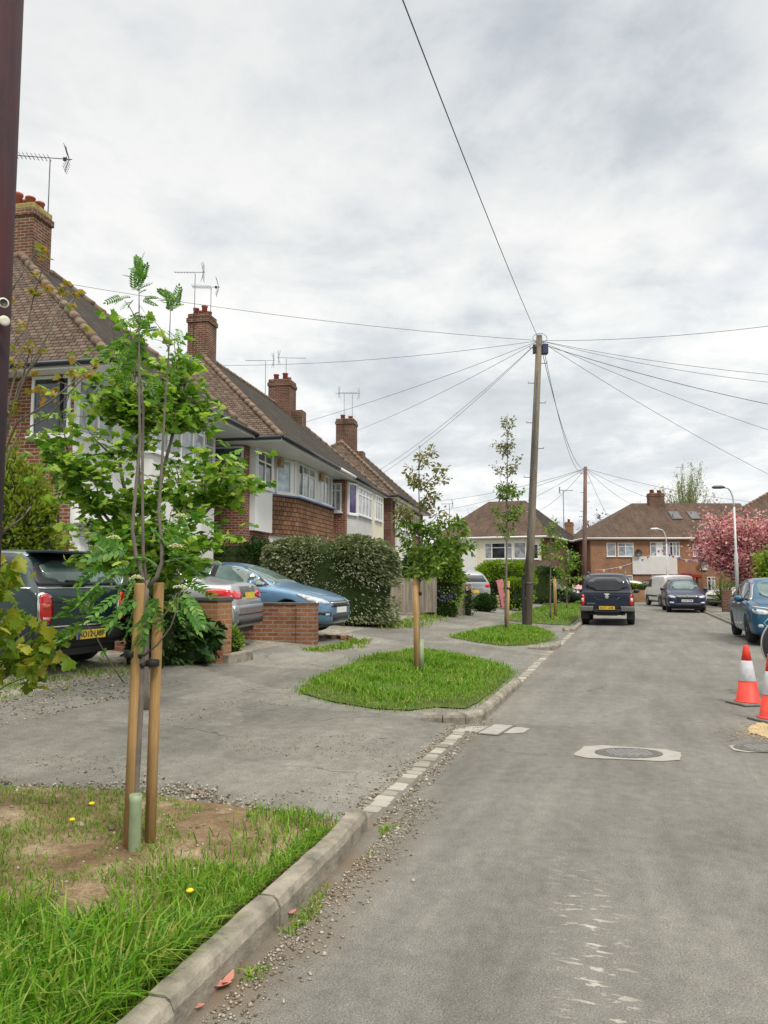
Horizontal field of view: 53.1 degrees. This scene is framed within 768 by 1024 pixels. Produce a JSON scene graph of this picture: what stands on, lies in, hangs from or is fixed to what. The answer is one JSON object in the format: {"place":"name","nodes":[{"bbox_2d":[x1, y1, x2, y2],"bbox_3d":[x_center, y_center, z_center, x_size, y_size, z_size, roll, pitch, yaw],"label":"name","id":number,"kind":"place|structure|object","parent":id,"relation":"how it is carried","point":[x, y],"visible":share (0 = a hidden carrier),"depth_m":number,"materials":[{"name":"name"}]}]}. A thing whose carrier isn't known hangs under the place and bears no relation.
{"place":"outdoors","nodes":[
{"label":"outdoors","id":0,"kind":"place"},
{"bbox_2d":[0,668,172,725],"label":"gravel","id":1,"kind":"structure","parent":0,"point":[73,695],"depth_m":8.49,"materials":[{"name":"grey gravel"}]},
{"bbox_2d":[0,782,340,1023],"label":"verge","id":2,"kind":"structure","parent":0,"point":[216,822],"depth_m":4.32,"materials":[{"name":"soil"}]},
{"bbox_2d":[0,0,23,570],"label":"telegraph pole","id":3,"kind":"object","parent":2,"relation":"on","point":[11,23],"visible":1,"depth_m":4.18,"materials":[{"name":"brown wood"}]},
{"bbox_2d":[0,552,81,694],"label":"sycamore bush","id":4,"kind":"object","parent":2,"relation":"on","point":[17,659],"visible":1,"depth_m":4.32,"materials":[{"name":"green plant"}]},
{"bbox_2d":[2,242,97,540],"bbox_3d":[-2.292,0.101,4.943,0.940,3.657,0.455,-2,-5,22],"label":"sycamore sapling","id":5,"kind":"object","parent":2,"relation":"on","point":[31,343],"visible":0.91,"depth_m":4.98,"materials":[{"name":"green plant"}]},
{"bbox_2d":[0,870,257,1023],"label":"grass","id":6,"kind":"structure","parent":2,"relation":"on","point":[63,936],"depth_m":2.87,"materials":[{"name":"green plant"}]},
{"bbox_2d":[123,583,144,848],"bbox_3d":[-1.420,1.192,4.358,0.085,1.570,0.062,0,-5,0],"label":"timber stake","id":7,"kind":"object","parent":2,"relation":"on","point":[139,594],"visible":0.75,"depth_m":4.34,"materials":[{"name":"brown wood"}]},
{"bbox_2d":[128,793,141,851],"bbox_3d":[-1.382,1.732,4.263,0.072,0.320,0.070,0,-5,0],"label":"tree guard","id":8,"kind":"object","parent":2,"relation":"on","point":[134,830],"visible":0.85,"depth_m":4.24,"materials":[{"name":"green plastic"}]},
{"bbox_2d":[50,252,224,792],"bbox_3d":[-1.442,0.161,4.428,1.044,3.562,0.506,0,-5,0],"label":"rowan sapling","id":9,"kind":"object","parent":2,"relation":"on","point":[139,270],"visible":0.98,"depth_m":4.44,"materials":[{"name":"green plant"}]},
{"bbox_2d":[0,773,305,811],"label":"gravel","id":10,"kind":"structure","parent":2,"relation":"on","point":[192,795],"depth_m":5.40,"materials":[{"name":"grey gravel"}]},
{"bbox_2d":[144,583,163,843],"bbox_3d":[-1.330,1.199,4.446,0.076,1.575,0.062,0,-5,0],"label":"timber stake","id":11,"kind":"object","parent":2,"relation":"on","point":[153,749],"visible":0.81,"depth_m":4.42,"materials":[{"name":"brown wood"}]},
{"bbox_2d":[0,789,316,916],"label":"gravel","id":12,"kind":"structure","parent":2,"relation":"on","point":[95,849],"depth_m":4.54,"materials":[{"name":"grey gravel"}]},
{"bbox_2d":[0,606,473,697],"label":"driveway","id":13,"kind":"structure","parent":0,"point":[115,657],"depth_m":10.99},
{"bbox_2d":[1,427,78,550],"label":"yellow green shrub","id":14,"kind":"object","parent":13,"relation":"on","point":[33,529],"visible":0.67,"depth_m":11.11,"materials":[{"name":"green plant"}]},
{"bbox_2d":[0,539,127,670],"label":"parked car","id":15,"kind":"object","parent":13,"relation":"on","point":[50,581],"visible":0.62,"depth_m":9.84,"materials":[{"name":"black paint"}]},
{"bbox_2d":[118,574,190,668],"bbox_3d":[-3.325,1.408,11.124,1.144,1.685,1.140,-4,-7,40],"label":"ivy shrub","id":16,"kind":"object","parent":13,"relation":"on","point":[168,644],"visible":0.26,"depth_m":10.90,"materials":[{"name":"green plant"}]},
{"bbox_2d":[111,564,263,631],"bbox_3d":[-4.685,1.627,14.105,4.709,1.430,2.140,-1,-5,7],"label":"parked car","id":17,"kind":"object","parent":13,"relation":"on","point":[247,609],"visible":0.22,"depth_m":13.38,"materials":[{"name":"silver metal"}]},
{"bbox_2d":[213,535,270,565],"bbox_3d":[-4.396,1.901,22.443,2.928,2.450,1.673,0,-5,0],"label":"dark hedge","id":18,"kind":"object","parent":13,"relation":"on","point":[248,553],"visible":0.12,"depth_m":21.95,"materials":[{"name":"green plant"}]},
{"bbox_2d":[193,562,349,630],"bbox_3d":[-2.978,1.833,16.653,4.434,1.500,2.160,-2,-5,18],"label":"parked car","id":19,"kind":"object","parent":13,"relation":"on","point":[333,608],"visible":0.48,"depth_m":15.87,"materials":[{"name":"blue metal"}]},
{"bbox_2d":[240,602,318,644],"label":"garden wall","id":20,"kind":"structure","parent":13,"relation":"on","point":[293,622],"depth_m":15.07,"materials":[{"name":"brick"}]},
{"bbox_2d":[259,533,403,625],"bbox_3d":[-1.427,1.799,20.805,4.005,2.496,2.643,0,-5,0],"label":"flowering hedge","id":21,"kind":"object","parent":13,"relation":"on","point":[361,574],"visible":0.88,"depth_m":19.83,"materials":[{"name":"green plant"}]},
{"bbox_2d":[401,537,470,580],"bbox_3d":[1.862,2.429,29.919,3.343,2.887,2.073,0,-5,0],"label":"leafy shrub","id":22,"kind":"object","parent":13,"relation":"on","point":[404,561],"visible":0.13,"depth_m":29.66,"materials":[{"name":"green plant"}]},
{"bbox_2d":[462,570,490,600],"bbox_3d":[3.045,3.447,35.060,2.200,1.623,4.362,2,-5,-22],"label":"parked car","id":23,"kind":"object","parent":13,"relation":"on","point":[478,581],"visible":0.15,"depth_m":33.24,"materials":[{"name":"silver metal"}]},
{"bbox_2d":[0,603,581,821],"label":"pavement","id":24,"kind":"structure","parent":0,"point":[197,751],"depth_m":7.45,"materials":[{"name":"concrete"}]},
{"bbox_2d":[0,661,179,702],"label":"weeds","id":25,"kind":"object","parent":24,"relation":"on","point":[70,676],"visible":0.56,"depth_m":9.54,"materials":[{"name":"green plant"}]},
{"bbox_2d":[18,308,277,709],"bbox_3d":[-2.545,-0.041,8.241,2.726,4.371,2.028,0,-5,0],"label":"maple tree","id":26,"kind":"object","parent":24,"relation":"on","point":[114,406],"visible":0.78,"depth_m":8.05,"materials":[{"name":"green plant"}]},
{"bbox_2d":[122,611,228,665],"bbox_3d":[-3.164,1.887,11.476,1.672,0.910,1.188,0,-5,0],"label":"shrub","id":27,"kind":"object","parent":24,"relation":"on","point":[193,648],"visible":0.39,"depth_m":11.23,"materials":[{"name":"green plant"}]},
{"bbox_2d":[194,596,233,663],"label":"brick pier","id":28,"kind":"structure","parent":24,"relation":"on","point":[220,609],"depth_m":11.75,"materials":[{"name":"orange brick"}]},
{"bbox_2d":[19,698,419,806],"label":"gravel","id":29,"kind":"structure","parent":24,"relation":"on","point":[296,792],"depth_m":6.66,"materials":[{"name":"grey gravel"}]},
{"bbox_2d":[223,650,252,663],"bbox_3d":[-2.302,2.316,12.041,0.160,0.230,0.722,-2,-5,21],"label":"concrete edging","id":30,"kind":"object","parent":24,"relation":"on","point":[237,657],"visible":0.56,"depth_m":11.93,"materials":[{"name":"grey concrete"}]},
{"bbox_2d":[231,624,244,652],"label":"shrub","id":31,"kind":"object","parent":24,"relation":"on","point":[237,641],"visible":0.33,"depth_m":12.65,"materials":[{"name":"green plant"}]},
{"bbox_2d":[301,635,373,651],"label":"weeds","id":32,"kind":"object","parent":24,"relation":"on","point":[348,643],"visible":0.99,"depth_m":14.99,"materials":[{"name":"green plant"}]},
{"bbox_2d":[287,647,525,714],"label":"verge","id":33,"kind":"structure","parent":24,"relation":"on","point":[462,703],"depth_m":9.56,"materials":[{"name":"green plant"}]},
{"bbox_2d":[414,577,418,668],"bbox_3d":[0.502,1.806,11.948,0.084,1.589,0.084,0,-5,0],"label":"timber stake","id":34,"kind":"object","parent":33,"relation":"on","point":[416,622],"visible":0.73,"depth_m":11.92,"materials":[{"name":"brown wood"}]},
{"bbox_2d":[392,444,480,669],"bbox_3d":[0.797,0.712,12.054,1.457,3.653,0.777,0,-5,0],"label":"street tree","id":35,"kind":"object","parent":33,"relation":"on","point":[439,549],"visible":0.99,"depth_m":12.05,"materials":[{"name":"green plant"}]},
{"bbox_2d":[390,577,436,614],"bbox_3d":[0.726,2.866,25.575,2.347,1.418,0.116,2,-6,-26],"label":"plank fence","id":36,"kind":"object","parent":24,"relation":"on","point":[427,599],"visible":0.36,"depth_m":25.68,"materials":[{"name":"brown wood"}]},
{"bbox_2d":[365,613,464,629],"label":"weeds","id":37,"kind":"object","parent":24,"relation":"on","point":[408,622],"visible":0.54,"depth_m":22.31,"materials":[{"name":"green plant"}]},
{"bbox_2d":[425,589,457,616],"bbox_3d":[1.972,3.130,26.323,1.226,0.999,0.770,0,-5,0],"label":"bluebell patch","id":38,"kind":"object","parent":24,"relation":"on","point":[444,610],"visible":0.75,"depth_m":26.09,"materials":[{"name":"green plant"}]},
{"bbox_2d":[429,536,467,616],"bbox_3d":[2.215,2.252,26.686,1.500,2.900,1.551,0,-5,0],"label":"leafy shrub","id":39,"kind":"object","parent":24,"relation":"on","point":[450,579],"visible":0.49,"depth_m":26.24,"materials":[{"name":"green plant"}]},
{"bbox_2d":[456,577,476,615],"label":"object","id":40,"kind":"object","parent":24,"relation":"on","point":[466,608],"visible":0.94,"depth_m":27.95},
{"bbox_2d":[471,592,498,611],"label":"shrub","id":41,"kind":"object","parent":24,"relation":"on","point":[486,601],"visible":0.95,"depth_m":31.05,"materials":[{"name":"green plant"}]},
{"bbox_2d":[447,623,558,646],"bbox_3d":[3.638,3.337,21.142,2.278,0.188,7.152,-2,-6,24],"label":"verge","id":42,"kind":"structure","parent":24,"relation":"on","point":[549,638],"depth_m":18.65,"materials":[{"name":"plant"}]},
{"bbox_2d":[488,415,527,626],"bbox_3d":[3.574,0.258,21.991,1.109,6.274,0.744,0,-5,0],"label":"street tree","id":43,"kind":"object","parent":42,"relation":"on","point":[507,490],"visible":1,"depth_m":22.05,"materials":[{"name":"green plant"}]},
{"bbox_2d":[475,558,538,606],"bbox_3d":[5.856,3.407,36.825,3.158,2.420,2.054,0,-5,0],"label":"clipped hedge","id":44,"kind":"object","parent":24,"relation":"on","point":[492,571],"visible":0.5,"depth_m":36.20,"materials":[{"name":"green plant"}]},
{"bbox_2d":[503,576,521,610],"bbox_3d":[5.847,3.648,34.308,1.076,1.599,1.411,0,-5,0],"label":"clipped hedge","id":45,"kind":"object","parent":24,"relation":"on","point":[515,600],"visible":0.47,"depth_m":33.82,"materials":[{"name":"green plant"}]},
{"bbox_2d":[509,601,580,624],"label":"verge","id":46,"kind":"structure","parent":24,"relation":"on","point":[539,621],"depth_m":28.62,"materials":[{"name":"plant"}]},
{"bbox_2d":[521,333,547,624],"bbox_3d":[5.017,-1.015,25.498,0.999,9.997,0.360,0,-5,0],"label":"telegraph pole","id":47,"kind":"object","parent":46,"relation":"on","point":[540,349],"visible":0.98,"depth_m":25.36,"materials":[{"name":"wood"}]},
{"bbox_2d":[402,0,538,338],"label":"overhead wire","id":48,"kind":"object","parent":47,"relation":"attached to","point":[457,140],"visible":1,"depth_m":10.68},
{"bbox_2d":[537,516,569,617],"bbox_3d":[6.339,2.052,28.860,1.359,3.962,0.774,2,-5,-18],"label":"street tree","id":49,"kind":"object","parent":46,"relation":"on","point":[556,545],"visible":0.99,"depth_m":28.87,"materials":[{"name":"green plant"}]},
{"bbox_2d":[551,546,584,607],"bbox_3d":[9.115,3.250,38.042,1.730,3.166,1.051,0,-5,0],"label":"street tree","id":50,"kind":"object","parent":46,"relation":"on","point":[571,568],"visible":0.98,"depth_m":38.01,"materials":[{"name":"green plant"}]},
{"bbox_2d":[580,467,586,587],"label":"telegraph pole","id":51,"kind":"object","parent":46,"relation":"on","point":[584,551],"visible":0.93,"depth_m":46.99,"materials":[{"name":"wood"}]},
{"bbox_2d":[533,565,561,603],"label":"clipped hedge","id":52,"kind":"object","parent":24,"relation":"on","point":[542,590],"visible":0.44,"depth_m":43.13,"materials":[{"name":"green plant"}]},
{"bbox_2d":[556,583,580,602],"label":"parked car","id":53,"kind":"object","parent":24,"relation":"on","point":[574,596],"visible":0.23,"depth_m":45.34,"materials":[{"name":"black paint"}]},
{"bbox_2d":[202,798,445,1023],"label":"gravel","id":54,"kind":"structure","parent":0,"point":[293,948],"depth_m":3.66,"materials":[{"name":"grey gravel"}]},
{"bbox_2d":[16,0,767,543],"label":"sky","id":55,"kind":"structure","parent":0,"point":[307,154],"materials":[{"name":"white"}]},
{"bbox_2d":[184,602,767,1023],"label":"road","id":56,"kind":"structure","parent":0,"point":[557,880],"depth_m":4.19,"materials":[{"name":"grey asphalt"}]},
{"bbox_2d":[116,808,366,1023],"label":"kerb","id":57,"kind":"structure","parent":56,"relation":"on","point":[272,906],"depth_m":3.29,"materials":[{"name":"concrete"}]},
{"bbox_2d":[236,822,400,983],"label":"weeds","id":58,"kind":"object","parent":56,"relation":"on","point":[253,968],"visible":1,"depth_m":3.63,"materials":[{"name":"green plant"}]},
{"bbox_2d":[330,718,492,827],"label":"gravel","id":59,"kind":"structure","parent":56,"relation":"on","point":[414,787],"depth_m":6.29,"materials":[{"name":"grey gravel"}]},
{"bbox_2d":[363,728,466,812],"bbox_3d":[0.374,2.215,6.769,0.158,0.070,3.119,-2,-5,18],"label":"sett channel","id":60,"kind":"object","parent":56,"relation":"on","point":[379,802],"visible":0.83,"depth_m":6.26,"materials":[{"name":"stone"}]},
{"bbox_2d":[423,678,520,723],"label":"kerb","id":61,"kind":"structure","parent":56,"relation":"on","point":[490,706],"depth_m":8.74,"materials":[{"name":"concrete"}]},
{"bbox_2d":[465,724,529,735],"bbox_3d":[1.198,2.319,8.200,0.685,0.008,0.558,3,-6,-30],"label":"inspection cover","id":62,"kind":"object","parent":56,"relation":"on","point":[496,729],"visible":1,"depth_m":8.18,"materials":[{"name":"concrete"}]},
{"bbox_2d":[518,651,553,682],"bbox_3d":[2.873,2.892,14.471,0.174,0.070,5.572,-2,-5,18],"label":"sett channel","id":63,"kind":"object","parent":56,"relation":"on","point":[529,671],"visible":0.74,"depth_m":14.08,"materials":[{"name":"stone"}]},
{"bbox_2d":[579,572,638,623],"bbox_3d":[8.508,3.218,29.097,2.260,1.877,5.369,-2,-5,18],"label":"pickup truck","id":64,"kind":"object","parent":56,"relation":"on","point":[607,594],"visible":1,"depth_m":26.83,"materials":[{"name":"blue paint"}]},
{"bbox_2d":[574,745,680,760],"bbox_3d":[2.240,2.217,7.065,0.939,0.008,0.598,-2,-5,18],"label":"manhole cover","id":65,"kind":"object","parent":56,"relation":"on","point":[620,752],"visible":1,"depth_m":7.04,"materials":[{"name":"metal"}]},
{"bbox_2d":[643,575,692,606],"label":"parked van","id":66,"kind":"object","parent":56,"relation":"on","point":[653,587],"visible":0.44,"depth_m":46.06,"materials":[{"name":"white paint"}]},
{"bbox_2d":[660,579,707,611],"bbox_3d":[15.152,4.184,38.994,2.240,1.683,4.408,-1,-5,16],"label":"parked car","id":67,"kind":"object","parent":56,"relation":"on","point":[682,594],"visible":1,"depth_m":37.33,"materials":[{"name":"blue paint"}]},
{"bbox_2d":[725,645,760,706],"bbox_3d":[4.687,2.100,9.916,0.400,0.750,0.400,1,-5,-12],"label":"traffic cone","id":68,"kind":"object","parent":56,"relation":"on","point":[747,694],"visible":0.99,"depth_m":9.83,"materials":[{"name":"orange plastic"}]},
{"bbox_2d":[729,743,767,752],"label":"manhole cover","id":69,"kind":"object","parent":56,"relation":"on","point":[753,747],"visible":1,"depth_m":7.29,"materials":[{"name":"metal"}]},
{"bbox_2d":[730,577,767,642],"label":"parked car","id":70,"kind":"object","parent":56,"relation":"on","point":[749,607],"visible":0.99,"depth_m":19.52,"materials":[{"name":"teal paint"}]},
{"bbox_2d":[747,654,767,723],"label":"traffic cone","id":71,"kind":"object","parent":56,"relation":"on","point":[762,716],"visible":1,"depth_m":8.70,"materials":[{"name":"orange plastic"}]},
{"bbox_2d":[706,605,730,619],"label":"pavement","id":72,"kind":"structure","parent":0,"point":[717,609],"depth_m":35.91,"materials":[{"name":"concrete"}]},
{"bbox_2d":[704,568,734,607],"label":"bare shrub","id":73,"kind":"object","parent":72,"relation":"on","point":[718,592],"visible":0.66,"depth_m":40.20,"materials":[{"name":"green plant"}]},
{"bbox_2d":[678,499,767,584],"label":"cherry tree","id":74,"kind":"object","parent":72,"relation":"on","point":[720,552],"visible":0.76,"depth_m":42.48,"materials":[{"name":"pink plant"}]},
{"bbox_2d":[712,485,738,590],"bbox_3d":[16.909,1.784,37.989,1.155,6.248,0.180,0,-5,0],"label":"street lamp","id":75,"kind":"object","parent":72,"relation":"on","point":[735,552],"visible":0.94,"depth_m":37.98,"materials":[{"name":"metal"}]},
{"bbox_2d":[721,589,731,618],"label":"brick pier","id":76,"kind":"structure","parent":72,"relation":"on","point":[726,595],"depth_m":35.05,"materials":[{"name":"red brick"}]},
{"label":"terrain","id":77,"kind":"structure","parent":0,"visible":0},
{"bbox_2d":[572,489,741,590],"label":"terraced house","id":78,"kind":"structure","parent":77,"relation":"on","point":[633,538],"depth_m":65.34,"materials":[{"name":"orange brick"}]},
{"bbox_2d":[617,543,633,556],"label":"window","id":79,"kind":"structure","parent":78,"relation":"in","point":[624,549],"depth_m":65.25,"materials":[{"name":"white glass"}]},
{"bbox_2d":[650,542,668,555],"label":"window","id":80,"kind":"structure","parent":78,"relation":"in","point":[654,546],"depth_m":65.26,"materials":[{"name":"white glass"}]},
{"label":"terrain","id":81,"kind":"structure","parent":0,"visible":0},
{"bbox_2d":[6,191,259,558],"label":"semi detached house","id":82,"kind":"structure","parent":81,"relation":"on","point":[34,222],"depth_m":16.16,"materials":[{"name":"red brick"}]},
{"bbox_2d":[18,143,71,212],"bbox_3d":[-8.717,-7.920,19.228,1.656,2.742,0.440,1,-5,-10],"label":"tv aerial","id":83,"kind":"object","parent":82,"relation":"attached to","point":[63,158],"visible":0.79,"depth_m":19.33,"materials":[{"name":"metal"}]},
{"bbox_2d":[25,375,71,439],"bbox_3d":[-6.558,-2.060,15.096,0.950,1.255,0.130,-1,-5,11],"label":"window","id":84,"kind":"structure","parent":82,"relation":"in","point":[46,381],"depth_m":15.13,"materials":[{"name":"grey glass"}]},
{"bbox_2d":[76,378,114,447],"bbox_3d":[-5.883,-2.014,15.738,0.130,1.175,1.450,-1,-5,11],"label":"window","id":85,"kind":"structure","parent":82,"relation":"in","point":[97,424],"depth_m":15.45,"materials":[{"name":"white glass"}]},
{"bbox_2d":[153,416,204,468],"bbox_3d":[-4.812,-1.764,18.241,0.130,1.175,2.700,-1,-5,11],"label":"window","id":86,"kind":"structure","parent":82,"relation":"in","point":[187,439],"depth_m":18.39,"materials":[{"name":"grey glass"}]},
{"bbox_2d":[181,305,387,546],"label":"semi detached house","id":87,"kind":"structure","parent":81,"relation":"on","point":[304,468],"depth_m":25.20,"materials":[{"name":"red brick"}]},
{"bbox_2d":[215,446,244,485],"bbox_3d":[-4.739,-1.342,22.594,1.350,1.175,0.130,-1,-5,11],"label":"window","id":88,"kind":"structure","parent":87,"relation":"in","point":[220,451],"depth_m":22.61,"materials":[{"name":"white glass"}]},
{"bbox_2d":[256,448,274,491],"bbox_3d":[-3.635,-1.264,23.478,0.130,1.175,1.400,-1,-5,11],"label":"window","id":89,"kind":"structure","parent":87,"relation":"in","point":[264,467],"depth_m":23.49,"materials":[{"name":"grey glass"}]},
{"bbox_2d":[274,458,297,495],"bbox_3d":[-3.193,-1.119,25.134,0.130,1.175,1.080,-3,-6,33],"label":"window","id":90,"kind":"structure","parent":87,"relation":"in","point":[286,476],"depth_m":25.16,"materials":[{"name":"white glass"}]},
{"bbox_2d":[297,463,316,501],"bbox_3d":[-2.665,-0.987,26.636,0.130,1.175,2.000,-1,-5,12],"label":"window","id":91,"kind":"structure","parent":87,"relation":"in","point":[306,482],"depth_m":26.62,"materials":[{"name":"white glass"}]},
{"bbox_2d":[320,473,333,507],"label":"window","id":92,"kind":"structure","parent":87,"relation":"in","point":[325,486],"depth_m":29.04,"materials":[{"name":"white glass"}]},
{"bbox_2d":[267,373,388,543],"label":"semi detached house","id":93,"kind":"structure","parent":81,"relation":"on","point":[357,503],"depth_m":33.05,"materials":[{"name":"red brick"}]},
{"bbox_2d":[332,483,342,512],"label":"window","id":94,"kind":"structure","parent":93,"relation":"in","point":[337,487],"depth_m":30.34,"materials":[{"name":"white glass"}]},
{"bbox_2d":[347,483,358,515],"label":"window","id":95,"kind":"structure","parent":93,"relation":"in","point":[352,488],"depth_m":30.87,"materials":[{"name":"white plastic"}]},
{"bbox_2d":[357,486,373,519],"bbox_3d":[-0.789,-0.348,32.603,0.130,1.205,2.700,-1,-5,12],"label":"window","id":96,"kind":"structure","parent":93,"relation":"in","point":[364,497],"depth_m":32.51,"materials":[{"name":"white glass"}]},
{"bbox_2d":[375,494,383,522],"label":"window","id":97,"kind":"structure","parent":93,"relation":"in","point":[378,500],"depth_m":35.48,"materials":[{"name":"white glass"}]},
{"bbox_2d":[331,414,431,565],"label":"semi detached house","id":98,"kind":"structure","parent":81,"relation":"on","point":[344,445],"depth_m":42.04,"materials":[{"name":"brown brick"}]},
{"bbox_2d":[430,500,576,587],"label":"detached house","id":99,"kind":"structure","parent":81,"relation":"on","point":[491,545],"depth_m":62.82,"materials":[{"name":"brown tile"}]},
{"bbox_2d":[484,542,512,559],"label":"window","id":100,"kind":"structure","parent":99,"relation":"in","point":[493,551],"depth_m":61.97,"materials":[{"name":"white plastic"}]},
{"bbox_2d":[513,542,525,558],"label":"window","id":101,"kind":"structure","parent":99,"relation":"in","point":[519,547],"depth_m":61.23,"materials":[{"name":"white glass"}]},
{"label":"terrain","id":102,"kind":"structure","parent":0,"visible":0},
{"bbox_2d":[654,459,722,502],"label":"birch tree","id":103,"kind":"object","parent":102,"relation":"on","point":[689,496],"visible":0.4,"depth_m":94.87,"materials":[{"name":"green plant"}]},
{"bbox_2d":[705,492,767,586],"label":"semi detached house","id":104,"kind":"structure","parent":102,"relation":"on","point":[761,500],"depth_m":52.54,"materials":[{"name":"orange brick"}]},
{"bbox_2d":[746,541,767,578],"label":"laurel bush","id":105,"kind":"object","parent":102,"relation":"on","point":[762,568],"visible":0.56,"depth_m":36.89,"materials":[{"name":"green plant"}]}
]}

